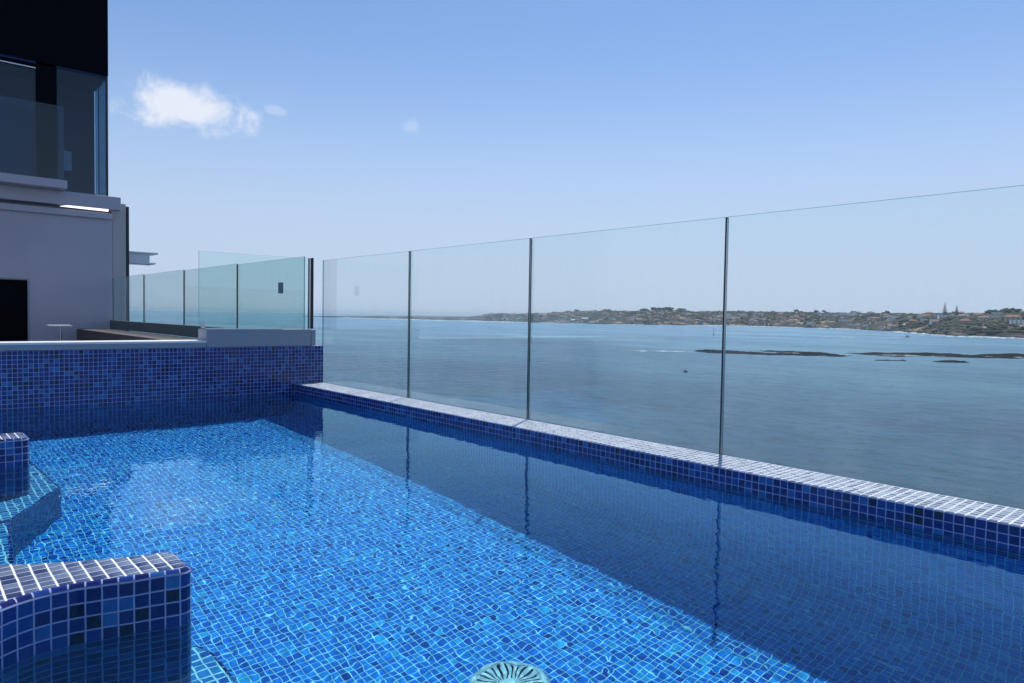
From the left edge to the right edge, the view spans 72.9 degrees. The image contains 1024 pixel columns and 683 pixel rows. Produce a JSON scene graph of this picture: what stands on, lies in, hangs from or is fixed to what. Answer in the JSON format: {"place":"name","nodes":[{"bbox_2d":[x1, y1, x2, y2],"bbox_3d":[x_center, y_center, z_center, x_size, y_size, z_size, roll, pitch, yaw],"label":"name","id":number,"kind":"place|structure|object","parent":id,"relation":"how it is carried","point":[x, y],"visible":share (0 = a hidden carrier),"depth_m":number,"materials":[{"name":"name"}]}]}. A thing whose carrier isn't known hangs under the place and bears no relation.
{"place":"outdoors","nodes":[
{"label":"outdoors","id":0,"kind":"place"},
{"bbox_2d":[0,393,1023,682],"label":"pool water","id":1,"kind":"structure","parent":0,"point":[310,539],"depth_m":1.99,"materials":[{"name":"blue liquid"}]},
{"bbox_2d":[94,0,1023,315],"label":"sky","id":2,"kind":"structure","parent":0,"point":[320,130],"materials":[{"name":"blue"}]},
{"bbox_2d":[129,310,1023,508],"bbox_3d":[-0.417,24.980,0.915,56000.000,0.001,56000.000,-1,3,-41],"label":"sea","id":3,"kind":"structure","parent":0,"point":[926,424],"depth_m":261.83,"materials":[{"name":"blue liquid"}]},
{"bbox_2d":[694,349,850,356],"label":"reef","id":4,"kind":"object","parent":3,"relation":"in","point":[799,353],"visible":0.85,"depth_m":516.97},
{"bbox_2d":[875,360,905,360],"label":"reef","id":5,"kind":"object","parent":3,"relation":"in","point":[890,360],"visible":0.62,"depth_m":452.24},
{"bbox_2d":[852,352,1023,358],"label":"reef","id":6,"kind":"object","parent":3,"relation":"in","point":[1001,356],"visible":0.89,"depth_m":528.65},
{"bbox_2d":[932,360,968,362],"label":"reef","id":7,"kind":"object","parent":3,"relation":"in","point":[953,361],"visible":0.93,"depth_m":445.06},
{"bbox_3d":[-7.855,13.872,4.454,11.800,23.690,28.000,-1,3,-41],"label":"rooftop block","id":8,"kind":"object","parent":3,"relation":"in","visible":0},
{"bbox_2d":[77,329,197,340],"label":"raised deck","id":9,"kind":"structure","parent":8,"relation":"on","point":[96,334],"depth_m":10.15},
{"bbox_2d":[110,320,222,337],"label":"balustrade kerb","id":10,"kind":"structure","parent":9,"relation":"on","point":[176,330],"depth_m":10.00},
{"bbox_2d":[143,276,143,321],"bbox_3d":[-5.705,-0.659,10.738,0.014,0.720,0.010,-1,3,-41],"label":"balustrade joint","id":11,"kind":"object","parent":10,"relation":"on","point":[143,298],"visible":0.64,"depth_m":10.73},
{"bbox_2d":[144,270,183,324],"bbox_3d":[-5.036,-0.627,9.983,0.012,0.735,2.000,-1,3,-41],"label":"balustrade","id":12,"kind":"object","parent":10,"relation":"on","point":[144,296],"visible":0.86,"depth_m":10.73,"materials":[{"name":"clear glass"}]},
{"bbox_2d":[183,271,183,324],"bbox_3d":[-4.368,-0.581,9.226,0.014,0.720,0.010,-1,3,-41],"label":"balustrade joint","id":13,"kind":"object","parent":10,"relation":"on","point":[183,297],"visible":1,"depth_m":9.22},
{"bbox_2d":[184,264,231,327],"bbox_3d":[-3.725,-0.546,8.501,0.012,0.725,1.920,-1,3,-41],"label":"balustrade","id":14,"kind":"object","parent":10,"relation":"on","point":[184,295],"visible":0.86,"depth_m":9.22,"materials":[{"name":"clear glass"}]},
{"bbox_2d":[236,264,237,327],"bbox_3d":[-3.084,-0.506,7.774,0.014,0.720,0.010,-1,3,-41],"label":"balustrade joint","id":15,"kind":"object","parent":10,"relation":"on","point":[236,298],"visible":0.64,"depth_m":7.77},
{"bbox_2d":[0,345,322,410],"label":"end wall","id":16,"kind":"structure","parent":8,"relation":"on","point":[37,379],"depth_m":5.27,"materials":[{"name":"tile"}]},
{"bbox_2d":[0,340,206,350],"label":"kerb","id":17,"kind":"structure","parent":16,"relation":"on","point":[60,345],"depth_m":5.06,"materials":[{"name":"white stone"}]},
{"bbox_2d":[198,328,315,346],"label":"plinth","id":18,"kind":"structure","parent":16,"relation":"on","point":[235,337],"depth_m":5.82,"materials":[{"name":"concrete"}]},
{"bbox_2d":[201,251,308,327],"bbox_3d":[-2.173,-0.424,5.894,0.935,0.625,0.024,-1,3,-41],"label":"glass screen","id":19,"kind":"object","parent":18,"relation":"on","point":[280,287],"visible":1,"depth_m":6.03,"materials":[{"name":"glass"}]},
{"bbox_2d":[237,256,304,328],"bbox_3d":[-2.510,-0.471,7.128,0.012,0.715,1.710,-1,3,-41],"label":"balustrade","id":20,"kind":"object","parent":18,"relation":"on","point":[271,260],"visible":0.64,"depth_m":6.62,"materials":[{"name":"clear glass"}]},
{"bbox_2d":[308,258,313,328],"bbox_3d":[-1.809,-0.432,6.221,0.042,0.635,0.030,-1,3,-41],"label":"corner post","id":21,"kind":"object","parent":18,"relation":"on","point":[311,290],"visible":1,"depth_m":6.22,"materials":[{"name":"black metal"}]},
{"bbox_2d":[296,383,1023,551],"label":"parapet wall","id":22,"kind":"structure","parent":8,"relation":"on","point":[989,523],"depth_m":2.90,"materials":[{"name":"tile"}]},
{"bbox_2d":[322,251,406,345],"bbox_3d":[-1.231,-0.040,5.713,0.030,1.321,1.402,-1,3,-41],"label":"glass fence","id":23,"kind":"object","parent":22,"relation":"attached to","point":[323,296],"visible":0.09,"depth_m":6.22,"materials":[{"name":"glass"}]},
{"bbox_2d":[407,251,410,397],"bbox_3d":[-0.770,-0.012,5.177,0.014,1.319,0.010,-1,3,-41],"label":"post","id":24,"kind":"object","parent":22,"relation":"attached to","point":[408,324],"visible":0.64,"depth_m":5.17,"materials":[{"name":"metal"}]},
{"bbox_2d":[408,238,528,397],"bbox_3d":[-0.326,0.012,4.691,0.030,1.321,1.308,-1,3,-41],"label":"glass fence","id":25,"kind":"object","parent":22,"relation":"attached to","point":[409,313],"visible":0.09,"depth_m":5.16,"materials":[{"name":"glass"}]},
{"bbox_2d":[526,238,531,419],"bbox_3d":[0.103,0.039,4.189,0.014,1.319,0.010,-1,3,-41],"label":"post","id":26,"kind":"object","parent":22,"relation":"attached to","point":[529,322],"visible":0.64,"depth_m":4.18,"materials":[{"name":"metal"}]},
{"bbox_2d":[528,217,725,435],"bbox_3d":[0.547,0.063,3.703,0.030,1.321,1.308,-1,3,-41],"label":"glass fence","id":27,"kind":"object","parent":22,"relation":"attached to","point":[530,305],"visible":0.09,"depth_m":4.17,"materials":[{"name":"glass"}]},
{"bbox_2d":[719,217,728,454],"bbox_3d":[0.977,0.090,3.202,0.014,1.319,0.010,-1,3,-41],"label":"post","id":28,"kind":"object","parent":22,"relation":"attached to","point":[723,331],"visible":0.64,"depth_m":3.19,"materials":[{"name":"metal"}]},
{"bbox_2d":[721,185,1022,454],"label":"glass fence","id":29,"kind":"object","parent":22,"relation":"attached to","point":[789,210],"visible":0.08,"depth_m":3.18,"materials":[{"name":"glass"}]},
{"bbox_2d":[302,311,1023,337],"bbox_3d":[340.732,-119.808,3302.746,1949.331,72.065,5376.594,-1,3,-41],"label":"headland","id":30,"kind":"structure","parent":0,"point":[879,325],"depth_m":2754.93,"materials":[{"name":"green plant"}]},
{"bbox_2d":[651,307,663,310],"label":"building","id":31,"kind":"structure","parent":30,"relation":"on","point":[655,308],"depth_m":3288.70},
{"bbox_2d":[485,309,1023,334],"bbox_3d":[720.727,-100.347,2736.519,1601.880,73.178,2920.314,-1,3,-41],"label":"scrub","id":32,"kind":"object","parent":30,"relation":"on","point":[993,325],"visible":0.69,"depth_m":2720.93,"materials":[{"name":"green plant"}]},
{"bbox_2d":[929,320,939,323],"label":"house","id":33,"kind":"structure","parent":30,"relation":"on","point":[933,321],"depth_m":1662.47,"materials":[{"name":"tile"}]},
{"bbox_2d":[937,315,949,319],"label":"house","id":34,"kind":"structure","parent":30,"relation":"on","point":[939,317],"depth_m":1751.11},
{"bbox_2d":[959,319,970,322],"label":"house","id":35,"kind":"structure","parent":30,"relation":"on","point":[965,320],"depth_m":1511.34,"materials":[{"name":"ceramic"}]},
{"bbox_2d":[977,316,989,321],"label":"house","id":36,"kind":"structure","parent":30,"relation":"on","point":[985,318],"depth_m":1550.04,"materials":[{"name":"tile"}]},
{"bbox_2d":[985,309,999,313],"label":"building","id":37,"kind":"structure","parent":30,"relation":"on","point":[989,311],"depth_m":1805.29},
{"bbox_2d":[1000,308,1021,312],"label":"tree","id":38,"kind":"object","parent":30,"relation":"on","point":[1004,310],"visible":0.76,"depth_m":1765.57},
{"bbox_2d":[1004,315,1020,321],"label":"house","id":39,"kind":"structure","parent":30,"relation":"on","point":[1008,317],"depth_m":1476.35,"materials":[{"name":"tile"}]},
{"bbox_2d":[1009,319,1023,324],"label":"house","id":40,"kind":"structure","parent":30,"relation":"on","point":[1018,322],"depth_m":1388.92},
{"bbox_2d":[340,317,1023,356],"bbox_3d":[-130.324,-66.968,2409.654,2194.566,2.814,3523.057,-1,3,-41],"label":"surf","id":41,"kind":"structure","parent":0,"point":[706,325],"depth_m":2659.21,"materials":[{"name":"white liquid"}]},
{"label":"pool floor","id":42,"kind":"structure","parent":0,"visible":0},
{"bbox_2d":[0,433,28,467],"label":"stub wall","id":43,"kind":"structure","parent":42,"relation":"on","point":[14,449],"depth_m":3.05,"materials":[{"name":"tile"}]},
{"bbox_2d":[0,552,190,669],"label":"curved wall","id":44,"kind":"structure","parent":42,"relation":"on","point":[44,607],"depth_m":1.47,"materials":[{"name":"tile"}]},
{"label":"lower deck","id":45,"kind":"structure","parent":0,"visible":0},
{"bbox_2d":[46,325,72,340],"bbox_3d":[-7.300,0.351,11.197,0.340,1.235,0.320,-1,3,-41],"label":"bar table","id":46,"kind":"object","parent":45,"relation":"on","point":[60,329],"visible":0.23,"depth_m":11.17,"materials":[{"name":"white paint"}]},
{"bbox_2d":[0,0,157,340],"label":"penthouse","id":47,"kind":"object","parent":45,"relation":"on","point":[67,257],"visible":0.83,"depth_m":11.89,"materials":[{"name":"black metal"}]},
{"bbox_2d":[0,279,27,340],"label":"doorway","id":48,"kind":"structure","parent":47,"relation":"in","point":[13,293],"depth_m":11.44,"materials":[{"name":"black"}]},
{"bbox_2d":[95,81,105,195],"bbox_3d":[-7.480,-3.617,12.604,0.014,2.055,0.950,-1,3,-41],"label":"side window","id":49,"kind":"structure","parent":47,"relation":"in","point":[102,114],"depth_m":12.60,"materials":[{"name":"clear glass"}]}
]}

